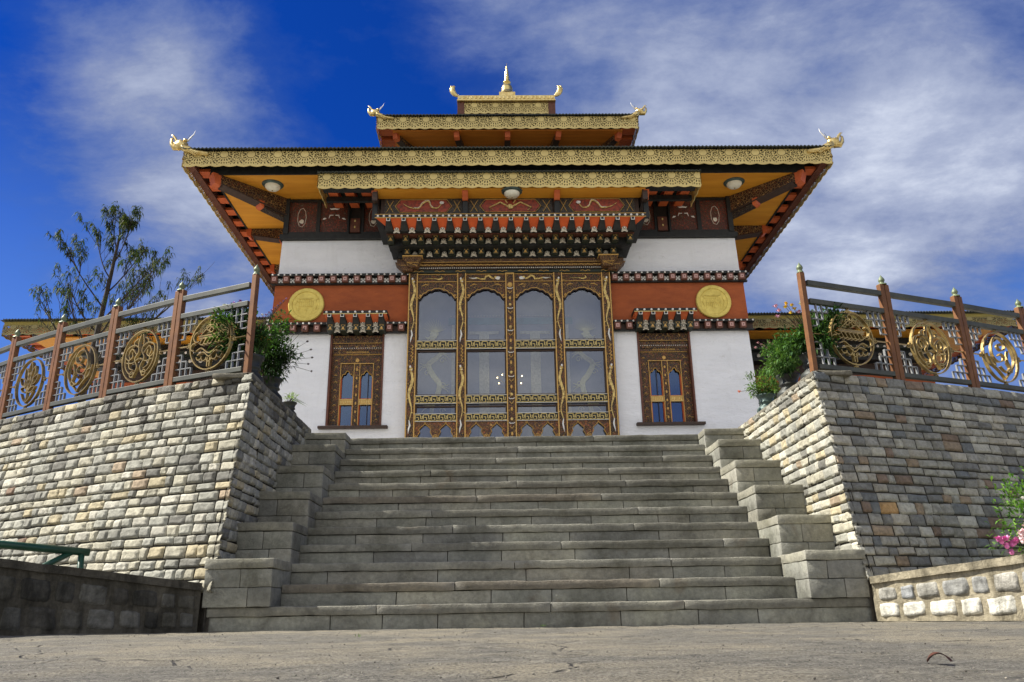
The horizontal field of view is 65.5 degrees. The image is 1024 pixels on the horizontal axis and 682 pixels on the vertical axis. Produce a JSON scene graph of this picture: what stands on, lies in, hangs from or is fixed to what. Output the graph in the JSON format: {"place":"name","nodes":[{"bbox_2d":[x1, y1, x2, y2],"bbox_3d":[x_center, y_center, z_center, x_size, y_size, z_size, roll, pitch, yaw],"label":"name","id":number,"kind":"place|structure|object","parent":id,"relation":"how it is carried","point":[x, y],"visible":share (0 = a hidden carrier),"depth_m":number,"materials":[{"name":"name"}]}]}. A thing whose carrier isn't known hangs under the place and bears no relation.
{"place":"outdoors","nodes":[
{"label":"outdoors","id":0,"kind":"place"},
{"bbox_2d":[29,201,211,402],"bbox_3d":[-7.558,-0.210,14.614,3.671,5.491,1.776,-1,-19,-1],"label":"tree","id":1,"kind":"object","parent":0,"point":[127,223],"visible":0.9,"depth_m":15.04,"materials":[{"name":"green plant"}]},
{"bbox_2d":[1,316,271,398],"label":"gallery building","id":2,"kind":"structure","parent":0,"point":[29,328],"depth_m":20.66,"materials":[{"name":"brown wood"}]},
{"bbox_2d":[170,63,843,438],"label":"temple","id":3,"kind":"structure","parent":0,"point":[440,275],"depth_m":15.87,"materials":[{"name":"white paint"}]},
{"bbox_2d":[346,412,350,424],"bbox_3d":[-3.179,1.531,15.518,0.100,0.322,0.100,-1,-19,-1],"label":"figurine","id":4,"kind":"object","parent":3,"relation":"on","point":[348,422],"visible":0.79,"depth_m":15.49,"materials":[{"name":"metal"}]},
{"bbox_2d":[317,310,389,429],"bbox_3d":[-3.049,0.604,15.565,1.320,2.275,0.810,-1,-19,-1],"label":"window","id":5,"kind":"structure","parent":3,"relation":"in","point":[350,358],"depth_m":15.65,"materials":[{"name":"brown wood"}]},
{"bbox_2d":[404,272,619,437],"bbox_3d":[-0.007,0.657,15.544,4.070,4.207,0.340,-1,-19,-1],"label":"bay window","id":6,"kind":"structure","parent":3,"relation":"in","point":[557,285],"depth_m":15.55,"materials":[{"name":"paint"}]},
{"bbox_2d":[631,308,705,425],"bbox_3d":[3.035,0.548,15.693,1.320,2.275,0.810,-1,-19,-1],"label":"window","id":7,"kind":"structure","parent":3,"relation":"in","point":[670,354],"depth_m":15.77,"materials":[{"name":"brown wood"}]},
{"bbox_2d":[0,621,1023,681],"bbox_3d":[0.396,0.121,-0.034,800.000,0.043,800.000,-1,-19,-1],"label":"ground","id":8,"kind":"structure","parent":0,"point":[574,658],"depth_m":2.65,"materials":[{"name":"grey concrete"}]},
{"bbox_2d":[0,540,90,568],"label":"handrail","id":9,"kind":"object","parent":8,"relation":"on","point":[65,552],"visible":0.6,"depth_m":6.95,"materials":[{"name":"green metal"}]},
{"bbox_2d":[0,558,201,635],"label":"wall","id":10,"kind":"structure","parent":8,"relation":"on","point":[40,599],"depth_m":6.48,"materials":[{"name":"stone"}]},
{"bbox_2d":[0,373,310,631],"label":"retaining wall","id":11,"kind":"structure","parent":8,"relation":"on","point":[172,482],"depth_m":8.24,"materials":[{"name":"stone"}]},
{"bbox_2d":[0,264,259,419],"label":"balustrade","id":12,"kind":"object","parent":11,"relation":"on","point":[10,368],"visible":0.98,"depth_m":9.25,"materials":[{"name":"brown wood"}]},
{"bbox_2d":[205,298,297,382],"bbox_3d":[-2.890,-0.015,8.866,0.925,1.015,0.890,-1,-19,-1],"label":"potted plant","id":13,"kind":"object","parent":11,"relation":"on","point":[258,359],"visible":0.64,"depth_m":8.77,"materials":[{"name":"green plant"}]},
{"bbox_2d":[255,325,313,400],"bbox_3d":[-2.853,0.240,9.485,0.864,0.930,0.665,-11,-21,27],"label":"potted plant","id":14,"kind":"object","parent":11,"relation":"on","point":[272,367],"visible":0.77,"depth_m":9.45,"materials":[{"name":"green plant"}]},
{"bbox_2d":[283,392,303,415],"bbox_3d":[-2.798,0.798,10.208,0.364,0.333,0.336,-1,-19,-1],"label":"potted plant","id":15,"kind":"object","parent":11,"relation":"on","point":[291,405],"visible":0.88,"depth_m":10.17,"materials":[{"name":"green plant"}]},
{"bbox_2d":[202,428,873,631],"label":"staircase","id":16,"kind":"structure","parent":8,"relation":"on","point":[706,525],"depth_m":8.11,"materials":[{"name":"stone"}]},
{"bbox_2d":[738,371,1023,620],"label":"retaining wall","id":17,"kind":"structure","parent":8,"relation":"on","point":[892,475],"depth_m":8.15,"materials":[{"name":"stone"}]},
{"bbox_2d":[738,367,780,412],"bbox_3d":[3.188,0.635,10.232,0.617,0.593,0.444,-4,-19,9],"label":"potted plant","id":18,"kind":"object","parent":17,"relation":"on","point":[765,396],"visible":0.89,"depth_m":10.15,"materials":[{"name":"green plant"}]},
{"bbox_2d":[754,334,801,397],"bbox_3d":[3.255,0.302,9.516,0.763,0.762,0.730,-1,-19,-1],"label":"potted plant","id":19,"kind":"object","parent":17,"relation":"on","point":[786,378],"visible":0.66,"depth_m":9.38,"materials":[{"name":"green plant"}]},
{"bbox_2d":[767,302,851,379],"bbox_3d":[3.298,-0.015,8.830,0.848,0.921,0.893,-1,-19,-1],"label":"potted plant","id":20,"kind":"object","parent":17,"relation":"on","point":[799,343],"visible":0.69,"depth_m":8.74,"materials":[{"name":"green plant"}]},
{"bbox_2d":[796,263,1023,391],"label":"balustrade","id":21,"kind":"object","parent":17,"relation":"on","point":[885,296],"visible":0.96,"depth_m":9.04,"materials":[{"name":"brown wood"}]},
{"bbox_2d":[926,652,952,661],"bbox_3d":[1.046,0.775,1.953,0.070,0.023,0.028,-1,-19,-1],"label":"dry leaf","id":22,"kind":"object","parent":8,"relation":"on","point":[935,653],"visible":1,"depth_m":1.95,"materials":[{"name":"brown plant"}]},
{"bbox_2d":[869,554,1023,620],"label":"wall","id":23,"kind":"structure","parent":8,"relation":"on","point":[988,590],"depth_m":6.61,"materials":[{"name":"stone"}]},
{"bbox_2d":[985,466,1023,555],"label":"flowering bush","id":24,"kind":"object","parent":23,"relation":"on","point":[1013,542],"visible":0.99,"depth_m":7.02,"materials":[{"name":"green plant"}]},
{"bbox_2d":[0,0,1023,418],"label":"sky","id":25,"kind":"structure","parent":0,"point":[923,192],"materials":[{"name":"blue"}]},
{"bbox_2d":[748,310,1017,406],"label":"gallery building","id":26,"kind":"structure","parent":0,"point":[767,325],"depth_m":21.06,"materials":[{"name":"brown wood"}]}
]}

